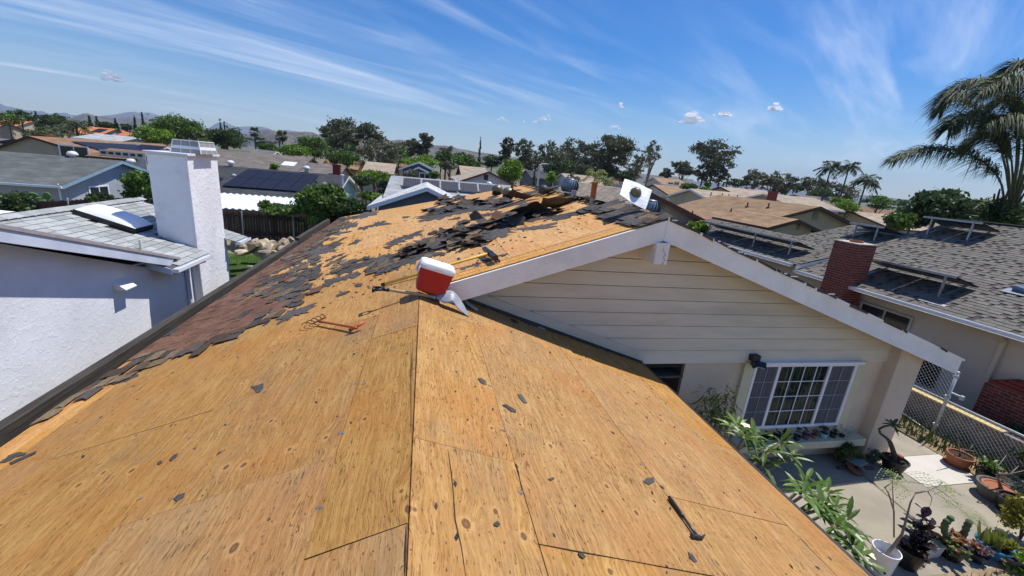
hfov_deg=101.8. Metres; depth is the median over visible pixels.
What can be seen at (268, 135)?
hill
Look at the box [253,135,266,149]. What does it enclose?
fan palm
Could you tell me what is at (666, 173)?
eucalyptus
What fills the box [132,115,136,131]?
conifer
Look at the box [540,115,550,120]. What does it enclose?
cloud
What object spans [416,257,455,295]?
cooler
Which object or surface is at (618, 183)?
house
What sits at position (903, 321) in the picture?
window
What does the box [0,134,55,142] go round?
house
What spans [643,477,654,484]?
shingle scrap
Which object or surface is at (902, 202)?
leafy tree
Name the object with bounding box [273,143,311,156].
leafy tree
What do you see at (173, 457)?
shingle scrap
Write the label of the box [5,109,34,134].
leafy tree
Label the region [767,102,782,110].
cloud
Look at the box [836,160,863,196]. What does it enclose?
queen palm
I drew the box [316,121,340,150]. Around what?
eucalyptus
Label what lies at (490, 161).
leafy tree
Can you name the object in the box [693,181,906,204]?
hill
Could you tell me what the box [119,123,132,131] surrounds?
leafy tree
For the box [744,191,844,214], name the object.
house
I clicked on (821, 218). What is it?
house
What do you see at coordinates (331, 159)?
leafy tree
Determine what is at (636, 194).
roof jack
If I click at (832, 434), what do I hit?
shelf pot
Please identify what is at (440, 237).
torn shingle
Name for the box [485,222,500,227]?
torn shingle
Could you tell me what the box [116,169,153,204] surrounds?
leafy tree
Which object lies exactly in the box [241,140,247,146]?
hillside house
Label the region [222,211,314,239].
wooden fence
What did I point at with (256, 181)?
house
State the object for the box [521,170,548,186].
house
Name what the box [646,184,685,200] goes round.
house
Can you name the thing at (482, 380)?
shingle scrap
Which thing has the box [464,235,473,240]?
torn shingle
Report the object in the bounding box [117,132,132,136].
house
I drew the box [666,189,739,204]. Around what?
house
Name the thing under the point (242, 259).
lawn
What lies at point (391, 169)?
house
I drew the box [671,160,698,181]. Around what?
eucalyptus
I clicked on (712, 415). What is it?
bamboo
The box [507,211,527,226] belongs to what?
torn shingle
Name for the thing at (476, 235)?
torn shingle
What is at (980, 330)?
tan house
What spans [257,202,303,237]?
leafy tree
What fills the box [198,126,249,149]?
leafy tree
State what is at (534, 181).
conifer
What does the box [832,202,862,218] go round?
leafy tree
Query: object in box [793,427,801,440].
shelf pot
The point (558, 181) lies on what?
house
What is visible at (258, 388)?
shingle scrap
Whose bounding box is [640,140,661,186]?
eucalyptus
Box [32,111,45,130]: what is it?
conifer
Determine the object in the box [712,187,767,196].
house
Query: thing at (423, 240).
torn shingle
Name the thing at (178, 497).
shingle scrap
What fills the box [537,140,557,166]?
eucalyptus
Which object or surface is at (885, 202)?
leafy tree
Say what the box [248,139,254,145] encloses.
hillside house
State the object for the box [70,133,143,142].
house
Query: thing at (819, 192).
leafy tree
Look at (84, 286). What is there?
white house
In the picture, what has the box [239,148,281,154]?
house
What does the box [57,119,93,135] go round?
feather palm
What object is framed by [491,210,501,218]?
torn shingle
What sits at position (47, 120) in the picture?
leafy tree
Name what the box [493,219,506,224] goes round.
torn shingle
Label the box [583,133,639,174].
eucalyptus
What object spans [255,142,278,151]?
leafy tree
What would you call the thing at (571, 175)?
eucalyptus
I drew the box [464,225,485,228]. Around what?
torn shingle
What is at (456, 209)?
torn shingle
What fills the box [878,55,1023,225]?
palm
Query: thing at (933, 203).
leafy tree
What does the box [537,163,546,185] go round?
street lamp
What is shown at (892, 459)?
potted plant
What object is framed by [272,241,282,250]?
boulder
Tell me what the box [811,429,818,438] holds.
shelf pot
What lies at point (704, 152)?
eucalyptus
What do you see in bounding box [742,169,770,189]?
eucalyptus
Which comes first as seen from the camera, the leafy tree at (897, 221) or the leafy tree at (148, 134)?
the leafy tree at (897, 221)
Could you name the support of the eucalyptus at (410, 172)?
on the ground at (452, 172)
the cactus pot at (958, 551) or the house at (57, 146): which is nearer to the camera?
the cactus pot at (958, 551)
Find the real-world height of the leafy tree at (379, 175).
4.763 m
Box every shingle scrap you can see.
[9,451,35,463]
[170,453,177,460]
[173,493,184,501]
[250,383,263,392]
[336,291,349,295]
[478,378,486,384]
[503,404,515,411]
[517,394,526,402]
[578,553,585,558]
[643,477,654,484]
[688,552,696,561]
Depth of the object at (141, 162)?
40.48 m
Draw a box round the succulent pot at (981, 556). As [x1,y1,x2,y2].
[966,538,1006,564]
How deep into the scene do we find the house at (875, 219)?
56.40 m
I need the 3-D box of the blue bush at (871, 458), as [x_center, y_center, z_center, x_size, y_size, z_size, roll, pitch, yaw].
[6.966,3.239,8.048,0.312,0.309,0.264,2,16,-12]
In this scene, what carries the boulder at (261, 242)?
on the lawn at (242, 259)
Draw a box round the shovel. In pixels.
[372,286,468,316]
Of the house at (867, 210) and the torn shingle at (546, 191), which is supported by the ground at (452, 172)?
the house at (867, 210)
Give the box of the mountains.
[0,104,359,142]
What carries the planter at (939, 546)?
on the patio at (873, 518)
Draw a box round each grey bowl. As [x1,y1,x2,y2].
[975,455,1023,503]
[995,472,1023,487]
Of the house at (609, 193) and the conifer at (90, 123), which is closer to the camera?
the house at (609, 193)
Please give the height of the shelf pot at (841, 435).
0.216 m
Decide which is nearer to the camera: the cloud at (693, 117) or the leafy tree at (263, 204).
the leafy tree at (263, 204)
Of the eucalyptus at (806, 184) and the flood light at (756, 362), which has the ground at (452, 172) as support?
the eucalyptus at (806, 184)
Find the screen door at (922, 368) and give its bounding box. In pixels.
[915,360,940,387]
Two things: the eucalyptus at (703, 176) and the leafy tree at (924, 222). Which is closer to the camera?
the leafy tree at (924, 222)
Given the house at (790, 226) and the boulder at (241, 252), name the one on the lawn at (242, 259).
the boulder at (241, 252)
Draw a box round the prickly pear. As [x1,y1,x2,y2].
[27,192,50,200]
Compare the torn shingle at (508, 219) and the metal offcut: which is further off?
the torn shingle at (508, 219)
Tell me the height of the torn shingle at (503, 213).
0.324 m
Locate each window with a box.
[58,144,88,157]
[88,184,109,193]
[419,172,433,178]
[741,360,865,429]
[859,301,913,331]
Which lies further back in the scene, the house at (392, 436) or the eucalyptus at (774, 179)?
the eucalyptus at (774, 179)
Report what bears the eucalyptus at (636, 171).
on the ground at (452, 172)
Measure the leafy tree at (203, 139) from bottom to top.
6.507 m
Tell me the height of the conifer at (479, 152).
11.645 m
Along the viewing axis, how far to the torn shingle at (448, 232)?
8.32 m
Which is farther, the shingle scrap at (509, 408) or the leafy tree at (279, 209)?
the leafy tree at (279, 209)
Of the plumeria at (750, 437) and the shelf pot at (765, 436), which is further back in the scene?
the shelf pot at (765, 436)
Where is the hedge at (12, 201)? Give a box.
[0,190,54,211]
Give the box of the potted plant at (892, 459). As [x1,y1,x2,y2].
[877,419,910,474]
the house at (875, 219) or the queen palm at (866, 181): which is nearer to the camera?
the house at (875, 219)
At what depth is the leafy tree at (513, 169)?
50.35 m
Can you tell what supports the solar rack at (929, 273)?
on the tan house at (980, 330)
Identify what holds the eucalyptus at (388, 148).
on the ground at (452, 172)
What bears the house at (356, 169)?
on the ground at (452, 172)
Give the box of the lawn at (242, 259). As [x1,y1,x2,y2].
[228,253,261,279]
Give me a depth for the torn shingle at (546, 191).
10.35 m
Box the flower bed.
[897,412,1019,575]
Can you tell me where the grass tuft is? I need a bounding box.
[967,567,1019,575]
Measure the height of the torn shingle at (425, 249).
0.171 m
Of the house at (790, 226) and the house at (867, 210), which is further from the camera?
the house at (867, 210)
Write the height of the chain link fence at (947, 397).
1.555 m
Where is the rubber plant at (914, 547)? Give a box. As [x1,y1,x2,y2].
[895,503,939,572]
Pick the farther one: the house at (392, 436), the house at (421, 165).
the house at (421, 165)
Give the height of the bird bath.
0.205 m
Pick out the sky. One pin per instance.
(850, 80)
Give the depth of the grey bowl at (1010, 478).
7.60 m
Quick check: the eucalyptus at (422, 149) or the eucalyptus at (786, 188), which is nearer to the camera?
the eucalyptus at (422, 149)
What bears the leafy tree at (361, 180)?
on the ground at (452, 172)
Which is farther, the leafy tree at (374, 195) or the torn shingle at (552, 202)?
the leafy tree at (374, 195)
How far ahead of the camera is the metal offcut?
5.59 m
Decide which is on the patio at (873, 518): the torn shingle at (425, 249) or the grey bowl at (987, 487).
the grey bowl at (987, 487)
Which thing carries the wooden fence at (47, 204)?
on the ground at (452, 172)
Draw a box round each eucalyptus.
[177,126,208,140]
[316,115,364,153]
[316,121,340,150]
[353,138,402,164]
[355,121,386,140]
[397,138,419,156]
[402,168,419,176]
[416,142,430,155]
[418,132,433,153]
[498,136,515,179]
[498,148,511,166]
[512,138,534,185]
[523,150,545,170]
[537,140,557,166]
[537,146,572,186]
[554,141,574,172]
[561,137,591,174]
[561,172,583,181]
[571,154,608,175]
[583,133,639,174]
[596,151,628,176]
[626,152,648,181]
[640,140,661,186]
[659,168,674,177]
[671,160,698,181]
[688,137,743,187]
[692,163,714,188]
[707,165,730,186]
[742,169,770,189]
[758,170,787,190]
[771,173,802,194]
[797,176,828,192]
[805,180,859,202]
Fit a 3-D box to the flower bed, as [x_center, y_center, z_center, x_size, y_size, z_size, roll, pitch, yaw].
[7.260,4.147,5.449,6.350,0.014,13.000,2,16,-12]
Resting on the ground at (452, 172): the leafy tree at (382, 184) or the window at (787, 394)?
the leafy tree at (382, 184)
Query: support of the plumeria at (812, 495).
on the patio at (873, 518)
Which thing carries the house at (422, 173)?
on the ground at (452, 172)
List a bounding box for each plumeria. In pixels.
[714,411,812,485]
[778,463,858,525]
[817,495,891,574]
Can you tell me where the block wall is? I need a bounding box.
[905,387,1023,471]
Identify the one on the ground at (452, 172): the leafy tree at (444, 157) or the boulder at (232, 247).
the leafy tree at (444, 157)
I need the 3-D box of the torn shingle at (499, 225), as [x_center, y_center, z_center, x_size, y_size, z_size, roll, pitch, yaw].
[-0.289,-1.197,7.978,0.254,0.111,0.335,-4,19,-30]
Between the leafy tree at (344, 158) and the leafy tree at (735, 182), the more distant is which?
the leafy tree at (735, 182)
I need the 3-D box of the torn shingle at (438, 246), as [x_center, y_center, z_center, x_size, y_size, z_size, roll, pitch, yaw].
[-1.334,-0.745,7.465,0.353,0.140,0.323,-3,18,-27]
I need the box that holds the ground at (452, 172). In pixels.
[64,136,989,574]
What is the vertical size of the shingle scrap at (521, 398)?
0.027 m
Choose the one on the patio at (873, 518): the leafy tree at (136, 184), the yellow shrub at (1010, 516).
the yellow shrub at (1010, 516)
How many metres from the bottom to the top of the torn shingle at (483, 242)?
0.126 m
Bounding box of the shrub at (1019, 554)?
[1002,550,1023,575]
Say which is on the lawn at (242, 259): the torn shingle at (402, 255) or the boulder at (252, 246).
the boulder at (252, 246)
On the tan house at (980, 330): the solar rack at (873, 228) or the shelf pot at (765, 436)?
the solar rack at (873, 228)
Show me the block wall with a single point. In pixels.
(948, 426)
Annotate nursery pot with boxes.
[975,455,1005,477]
[995,478,1023,513]
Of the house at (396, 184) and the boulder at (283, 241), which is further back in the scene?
the house at (396, 184)
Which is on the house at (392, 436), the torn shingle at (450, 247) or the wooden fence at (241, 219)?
the torn shingle at (450, 247)
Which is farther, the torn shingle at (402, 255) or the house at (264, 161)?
the house at (264, 161)
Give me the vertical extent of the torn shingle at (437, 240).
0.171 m
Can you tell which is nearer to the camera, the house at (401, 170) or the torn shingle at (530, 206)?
the torn shingle at (530, 206)
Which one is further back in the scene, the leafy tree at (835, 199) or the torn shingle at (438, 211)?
the leafy tree at (835, 199)
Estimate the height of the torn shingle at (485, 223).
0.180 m
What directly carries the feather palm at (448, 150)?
on the ground at (452, 172)
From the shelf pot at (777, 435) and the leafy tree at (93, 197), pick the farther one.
the leafy tree at (93, 197)
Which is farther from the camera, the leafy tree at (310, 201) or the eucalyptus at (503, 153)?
the eucalyptus at (503, 153)
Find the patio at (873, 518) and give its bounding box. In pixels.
[748,431,1023,575]
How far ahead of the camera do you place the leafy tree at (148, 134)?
68.75 m
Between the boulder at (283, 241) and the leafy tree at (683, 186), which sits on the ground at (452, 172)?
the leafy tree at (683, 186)
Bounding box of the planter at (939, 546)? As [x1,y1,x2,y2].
[907,524,952,558]
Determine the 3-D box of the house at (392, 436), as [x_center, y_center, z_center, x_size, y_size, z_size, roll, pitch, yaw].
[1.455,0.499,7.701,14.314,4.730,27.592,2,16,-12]
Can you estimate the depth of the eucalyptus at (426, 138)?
105.86 m
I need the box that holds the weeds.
[898,406,1023,479]
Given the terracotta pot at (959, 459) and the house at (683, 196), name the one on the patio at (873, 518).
the terracotta pot at (959, 459)
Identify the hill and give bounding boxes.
[45,113,244,137]
[243,129,399,157]
[377,140,692,183]
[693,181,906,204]
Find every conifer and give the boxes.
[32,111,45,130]
[87,115,93,126]
[114,118,120,130]
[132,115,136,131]
[140,112,145,124]
[218,118,224,148]
[477,137,481,165]
[532,170,535,185]
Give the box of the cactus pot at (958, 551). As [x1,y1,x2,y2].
[936,515,980,563]
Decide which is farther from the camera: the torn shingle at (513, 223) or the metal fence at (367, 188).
the metal fence at (367, 188)
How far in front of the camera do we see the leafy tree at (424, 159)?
72.41 m
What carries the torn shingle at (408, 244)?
on the house at (392, 436)
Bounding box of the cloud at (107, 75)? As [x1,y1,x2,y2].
[100,70,124,82]
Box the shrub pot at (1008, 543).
[994,529,1023,568]
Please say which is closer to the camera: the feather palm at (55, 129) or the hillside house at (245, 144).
the feather palm at (55, 129)
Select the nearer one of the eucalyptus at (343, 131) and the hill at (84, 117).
the eucalyptus at (343, 131)
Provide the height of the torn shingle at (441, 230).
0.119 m
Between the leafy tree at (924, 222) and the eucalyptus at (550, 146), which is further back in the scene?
the eucalyptus at (550, 146)
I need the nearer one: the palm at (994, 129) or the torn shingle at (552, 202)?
the torn shingle at (552, 202)
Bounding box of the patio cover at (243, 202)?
[221,193,306,227]
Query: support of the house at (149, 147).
on the ground at (452, 172)
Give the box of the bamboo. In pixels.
[688,383,743,442]
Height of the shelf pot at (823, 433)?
0.236 m
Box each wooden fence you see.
[22,195,149,209]
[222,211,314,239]
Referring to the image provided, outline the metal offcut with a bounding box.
[464,300,478,310]
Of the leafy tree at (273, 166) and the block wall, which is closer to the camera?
the block wall
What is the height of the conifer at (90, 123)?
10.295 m
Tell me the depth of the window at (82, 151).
41.87 m
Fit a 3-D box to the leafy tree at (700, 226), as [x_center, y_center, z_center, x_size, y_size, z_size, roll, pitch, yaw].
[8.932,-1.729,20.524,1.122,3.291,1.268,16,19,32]
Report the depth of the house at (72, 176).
27.08 m
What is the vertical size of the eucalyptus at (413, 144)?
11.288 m
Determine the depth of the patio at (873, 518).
7.21 m
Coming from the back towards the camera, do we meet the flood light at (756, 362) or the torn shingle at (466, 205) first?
the torn shingle at (466, 205)
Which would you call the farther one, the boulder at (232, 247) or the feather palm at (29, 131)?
the feather palm at (29, 131)
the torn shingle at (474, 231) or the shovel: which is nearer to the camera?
the shovel
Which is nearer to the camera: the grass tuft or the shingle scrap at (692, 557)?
the shingle scrap at (692, 557)
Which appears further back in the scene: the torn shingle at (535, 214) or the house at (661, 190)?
the house at (661, 190)
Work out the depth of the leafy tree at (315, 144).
74.22 m
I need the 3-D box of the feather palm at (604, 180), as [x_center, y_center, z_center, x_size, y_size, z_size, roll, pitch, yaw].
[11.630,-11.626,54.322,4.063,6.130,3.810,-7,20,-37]
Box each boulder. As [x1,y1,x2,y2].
[229,241,247,252]
[234,249,247,255]
[245,241,259,254]
[253,239,265,256]
[257,250,270,259]
[261,243,274,251]
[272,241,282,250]
[278,238,289,245]
[287,236,294,242]
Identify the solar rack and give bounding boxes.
[704,221,814,255]
[849,222,902,240]
[867,258,978,296]
[923,216,1000,239]
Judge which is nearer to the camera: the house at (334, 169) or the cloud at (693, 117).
the house at (334, 169)
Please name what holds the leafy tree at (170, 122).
on the ground at (452, 172)
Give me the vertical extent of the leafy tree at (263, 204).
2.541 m
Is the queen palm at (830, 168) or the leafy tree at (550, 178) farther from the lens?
the queen palm at (830, 168)
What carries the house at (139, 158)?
on the ground at (452, 172)
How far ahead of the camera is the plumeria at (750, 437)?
5.84 m
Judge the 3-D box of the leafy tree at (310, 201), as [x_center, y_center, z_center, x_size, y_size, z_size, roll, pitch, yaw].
[-10.276,-3.974,22.980,3.218,3.797,2.895,10,17,17]
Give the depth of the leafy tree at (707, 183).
81.56 m
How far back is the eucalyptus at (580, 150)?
106.74 m
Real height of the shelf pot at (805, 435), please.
0.219 m
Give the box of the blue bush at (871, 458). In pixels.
[863,448,881,464]
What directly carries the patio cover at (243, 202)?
on the ground at (452, 172)
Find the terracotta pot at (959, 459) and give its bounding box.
[942,433,975,471]
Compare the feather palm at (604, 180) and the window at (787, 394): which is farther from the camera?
the feather palm at (604, 180)
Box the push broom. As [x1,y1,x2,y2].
[381,246,500,285]
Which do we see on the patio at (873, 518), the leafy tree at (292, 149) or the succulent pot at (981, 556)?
the succulent pot at (981, 556)
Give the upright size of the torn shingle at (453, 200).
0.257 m
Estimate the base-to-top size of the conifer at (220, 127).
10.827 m
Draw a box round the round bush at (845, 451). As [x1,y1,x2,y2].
[833,440,874,469]
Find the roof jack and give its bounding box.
[620,179,651,208]
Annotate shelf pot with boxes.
[762,430,770,441]
[773,429,781,439]
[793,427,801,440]
[802,427,812,439]
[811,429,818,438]
[818,425,829,438]
[829,428,837,437]
[835,425,851,437]
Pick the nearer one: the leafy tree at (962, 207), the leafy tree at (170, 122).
the leafy tree at (962, 207)
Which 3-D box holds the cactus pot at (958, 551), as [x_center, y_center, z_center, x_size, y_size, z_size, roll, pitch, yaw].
[6.351,3.585,5.929,0.502,0.675,0.566,11,17,18]
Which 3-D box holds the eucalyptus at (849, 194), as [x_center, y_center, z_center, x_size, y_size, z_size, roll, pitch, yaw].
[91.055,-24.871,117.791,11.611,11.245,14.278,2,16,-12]
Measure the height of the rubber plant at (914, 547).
0.977 m
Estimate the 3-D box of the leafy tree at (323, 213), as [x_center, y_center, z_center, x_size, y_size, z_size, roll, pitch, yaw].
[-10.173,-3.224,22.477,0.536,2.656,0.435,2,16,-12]
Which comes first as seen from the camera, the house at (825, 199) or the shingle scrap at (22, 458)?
the shingle scrap at (22, 458)
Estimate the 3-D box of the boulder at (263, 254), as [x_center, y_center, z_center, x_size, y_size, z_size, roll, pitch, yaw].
[-10.565,-1.428,17.741,0.644,0.432,0.417,15,19,31]
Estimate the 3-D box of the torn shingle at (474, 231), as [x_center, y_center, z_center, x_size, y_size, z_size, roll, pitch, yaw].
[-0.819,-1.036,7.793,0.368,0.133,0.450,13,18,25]
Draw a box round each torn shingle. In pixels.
[395,243,413,252]
[399,251,411,257]
[420,238,430,244]
[423,243,440,250]
[426,238,446,246]
[427,242,445,248]
[433,208,447,213]
[435,227,446,233]
[436,235,450,242]
[441,199,458,202]
[445,205,452,211]
[445,226,464,234]
[446,240,458,249]
[450,207,462,211]
[450,235,465,239]
[454,202,475,207]
[454,229,480,234]
[459,241,478,245]
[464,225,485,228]
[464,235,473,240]
[465,233,483,242]
[469,210,484,219]
[470,238,492,240]
[471,240,489,246]
[476,218,488,223]
[479,220,494,226]
[483,211,516,222]
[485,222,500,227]
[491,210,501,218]
[492,223,505,227]
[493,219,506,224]
[496,196,511,204]
[503,214,528,221]
[504,201,547,215]
[507,189,535,198]
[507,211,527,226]
[507,221,516,225]
[527,212,540,217]
[528,210,542,213]
[531,208,551,212]
[537,197,578,207]
[542,188,558,193]
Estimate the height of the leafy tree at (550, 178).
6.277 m
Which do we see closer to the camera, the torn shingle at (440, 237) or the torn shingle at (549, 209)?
the torn shingle at (440, 237)
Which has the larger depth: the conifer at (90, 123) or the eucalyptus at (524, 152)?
the conifer at (90, 123)
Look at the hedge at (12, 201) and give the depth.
20.90 m
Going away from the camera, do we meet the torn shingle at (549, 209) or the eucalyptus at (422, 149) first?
the torn shingle at (549, 209)
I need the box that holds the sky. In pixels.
[0,0,1023,201]
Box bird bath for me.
[846,456,867,475]
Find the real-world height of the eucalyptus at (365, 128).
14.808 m
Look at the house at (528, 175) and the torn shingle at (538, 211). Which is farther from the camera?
the house at (528, 175)
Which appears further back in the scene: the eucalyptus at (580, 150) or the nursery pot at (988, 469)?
the eucalyptus at (580, 150)
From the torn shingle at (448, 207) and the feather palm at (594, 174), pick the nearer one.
the torn shingle at (448, 207)
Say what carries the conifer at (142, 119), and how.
on the ground at (452, 172)
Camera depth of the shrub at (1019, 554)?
5.85 m
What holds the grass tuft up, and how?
on the flower bed
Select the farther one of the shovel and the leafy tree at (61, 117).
the leafy tree at (61, 117)
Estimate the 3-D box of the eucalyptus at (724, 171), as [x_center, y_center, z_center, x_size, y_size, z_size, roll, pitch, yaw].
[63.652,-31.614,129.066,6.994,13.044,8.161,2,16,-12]
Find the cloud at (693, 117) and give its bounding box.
[679,111,704,123]
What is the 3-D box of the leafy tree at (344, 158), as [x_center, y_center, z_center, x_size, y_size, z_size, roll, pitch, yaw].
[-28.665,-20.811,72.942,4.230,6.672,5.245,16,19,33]
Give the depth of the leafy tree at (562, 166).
94.45 m
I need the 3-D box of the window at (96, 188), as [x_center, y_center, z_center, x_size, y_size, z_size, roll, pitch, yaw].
[-28.178,-6.381,28.469,0.046,1.270,1.870,2,16,-12]
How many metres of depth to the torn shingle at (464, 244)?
6.93 m
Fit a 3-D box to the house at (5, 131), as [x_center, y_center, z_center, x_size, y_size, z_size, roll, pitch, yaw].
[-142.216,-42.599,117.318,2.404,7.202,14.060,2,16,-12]
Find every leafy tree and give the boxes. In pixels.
[0,111,26,138]
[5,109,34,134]
[34,114,62,126]
[50,113,69,134]
[84,192,114,202]
[94,121,114,128]
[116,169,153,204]
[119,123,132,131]
[128,125,177,144]
[133,112,206,145]
[195,137,211,141]
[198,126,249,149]
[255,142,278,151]
[257,199,271,239]
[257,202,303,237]
[269,163,279,169]
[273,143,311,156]
[289,181,353,227]
[293,134,338,158]
[319,207,327,220]
[324,151,339,164]
[331,149,361,167]
[332,198,371,219]
[352,174,374,200]
[355,190,370,203]
[358,169,388,199]
[366,192,381,210]
[376,178,388,194]
[393,143,408,175]
[400,154,440,168]
[428,171,439,178]
[433,152,452,179]
[438,161,458,180]
[450,153,483,166]
[482,153,501,171]
[495,157,523,184]
[543,155,578,175]
[544,171,556,188]
[614,171,641,180]
[680,183,698,189]
[686,220,712,231]
[700,186,711,190]
[703,180,711,186]
[723,178,750,187]
[806,187,832,196]
[829,197,856,212]
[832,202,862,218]
[861,194,899,213]
[881,210,918,231]
[890,199,910,207]
[893,204,933,233]
[903,188,969,227]
[945,197,991,219]
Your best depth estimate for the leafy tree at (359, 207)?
22.45 m
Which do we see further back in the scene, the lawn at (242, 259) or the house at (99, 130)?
the house at (99, 130)
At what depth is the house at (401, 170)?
96.77 m
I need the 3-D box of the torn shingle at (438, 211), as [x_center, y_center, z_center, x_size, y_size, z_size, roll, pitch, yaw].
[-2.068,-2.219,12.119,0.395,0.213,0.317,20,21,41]
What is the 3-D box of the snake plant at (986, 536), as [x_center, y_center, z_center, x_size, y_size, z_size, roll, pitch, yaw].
[7.082,3.708,6.084,0.424,0.485,0.418,2,16,-12]
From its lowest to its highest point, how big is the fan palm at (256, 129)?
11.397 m
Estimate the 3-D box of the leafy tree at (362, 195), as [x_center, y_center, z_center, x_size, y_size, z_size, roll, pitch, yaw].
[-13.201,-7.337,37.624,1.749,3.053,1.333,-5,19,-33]
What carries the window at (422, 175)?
in the house at (422, 173)
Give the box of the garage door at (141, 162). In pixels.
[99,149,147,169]
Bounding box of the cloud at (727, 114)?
[713,112,731,116]
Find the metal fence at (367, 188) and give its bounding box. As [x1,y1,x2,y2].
[355,185,375,204]
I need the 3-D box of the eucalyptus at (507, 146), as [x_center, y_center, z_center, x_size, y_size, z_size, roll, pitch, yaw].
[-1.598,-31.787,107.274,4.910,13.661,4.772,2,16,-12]
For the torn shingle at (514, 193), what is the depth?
10.38 m
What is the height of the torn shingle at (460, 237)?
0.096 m
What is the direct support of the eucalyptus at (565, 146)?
on the ground at (452, 172)
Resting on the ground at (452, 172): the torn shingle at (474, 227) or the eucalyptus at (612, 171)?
the eucalyptus at (612, 171)
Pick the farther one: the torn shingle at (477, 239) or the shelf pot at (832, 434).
the shelf pot at (832, 434)
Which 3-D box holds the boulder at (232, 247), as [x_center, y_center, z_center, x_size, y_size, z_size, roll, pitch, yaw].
[-11.759,-1.761,17.917,0.707,0.620,0.495,-2,18,-25]
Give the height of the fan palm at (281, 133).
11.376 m
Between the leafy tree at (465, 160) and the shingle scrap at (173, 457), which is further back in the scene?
the leafy tree at (465, 160)
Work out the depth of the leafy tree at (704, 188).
54.43 m
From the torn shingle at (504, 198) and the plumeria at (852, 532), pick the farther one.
the torn shingle at (504, 198)
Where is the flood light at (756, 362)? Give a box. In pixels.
[748,354,766,368]
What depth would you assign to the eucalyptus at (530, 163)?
97.41 m
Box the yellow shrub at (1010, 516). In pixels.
[994,492,1023,539]
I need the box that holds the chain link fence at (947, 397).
[903,360,1023,470]
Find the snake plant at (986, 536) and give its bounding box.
[974,519,1018,561]
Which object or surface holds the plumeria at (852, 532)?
on the patio at (873, 518)
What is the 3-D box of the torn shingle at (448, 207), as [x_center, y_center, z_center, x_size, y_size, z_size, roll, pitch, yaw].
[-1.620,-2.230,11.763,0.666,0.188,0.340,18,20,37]
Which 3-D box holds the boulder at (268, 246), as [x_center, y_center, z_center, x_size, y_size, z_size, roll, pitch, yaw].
[-10.831,-1.698,18.424,0.530,0.602,0.473,2,16,-12]
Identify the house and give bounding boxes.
[0,124,28,138]
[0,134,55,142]
[0,136,169,158]
[0,139,250,420]
[0,151,148,201]
[0,178,964,575]
[4,119,49,130]
[70,127,121,136]
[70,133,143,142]
[85,148,148,169]
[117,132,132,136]
[123,160,360,217]
[130,143,169,150]
[216,149,317,171]
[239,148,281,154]
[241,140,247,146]
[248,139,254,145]
[299,163,353,175]
[322,157,364,183]
[362,161,398,192]
[367,182,452,210]
[383,176,510,197]
[396,162,408,175]
[399,162,436,176]
[405,167,433,178]
[450,169,517,186]
[455,165,486,174]
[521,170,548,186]
[553,173,605,188]
[556,182,704,223]
[603,176,628,187]
[642,177,684,186]
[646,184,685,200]
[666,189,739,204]
[678,195,853,232]
[685,219,1023,438]
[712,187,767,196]
[712,210,821,235]
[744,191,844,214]
[788,194,871,208]
[838,211,927,233]
[842,207,893,214]
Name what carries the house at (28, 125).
on the ground at (452, 172)
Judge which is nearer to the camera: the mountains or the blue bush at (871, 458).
the blue bush at (871, 458)
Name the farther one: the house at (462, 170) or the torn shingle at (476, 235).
the house at (462, 170)
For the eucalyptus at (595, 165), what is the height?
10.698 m
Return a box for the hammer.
[668,496,704,538]
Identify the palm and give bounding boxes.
[20,127,50,136]
[29,129,64,137]
[46,123,80,137]
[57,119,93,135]
[249,127,260,148]
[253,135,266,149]
[277,130,287,153]
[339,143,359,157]
[435,146,453,179]
[582,168,610,183]
[589,175,614,186]
[812,160,846,200]
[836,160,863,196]
[844,174,881,206]
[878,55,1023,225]
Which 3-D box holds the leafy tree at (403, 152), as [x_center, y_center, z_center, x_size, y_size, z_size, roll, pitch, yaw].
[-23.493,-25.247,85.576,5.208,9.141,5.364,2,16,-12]
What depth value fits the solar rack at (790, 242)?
16.71 m
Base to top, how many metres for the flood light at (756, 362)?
0.195 m
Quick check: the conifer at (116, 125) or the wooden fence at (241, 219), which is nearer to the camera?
the wooden fence at (241, 219)

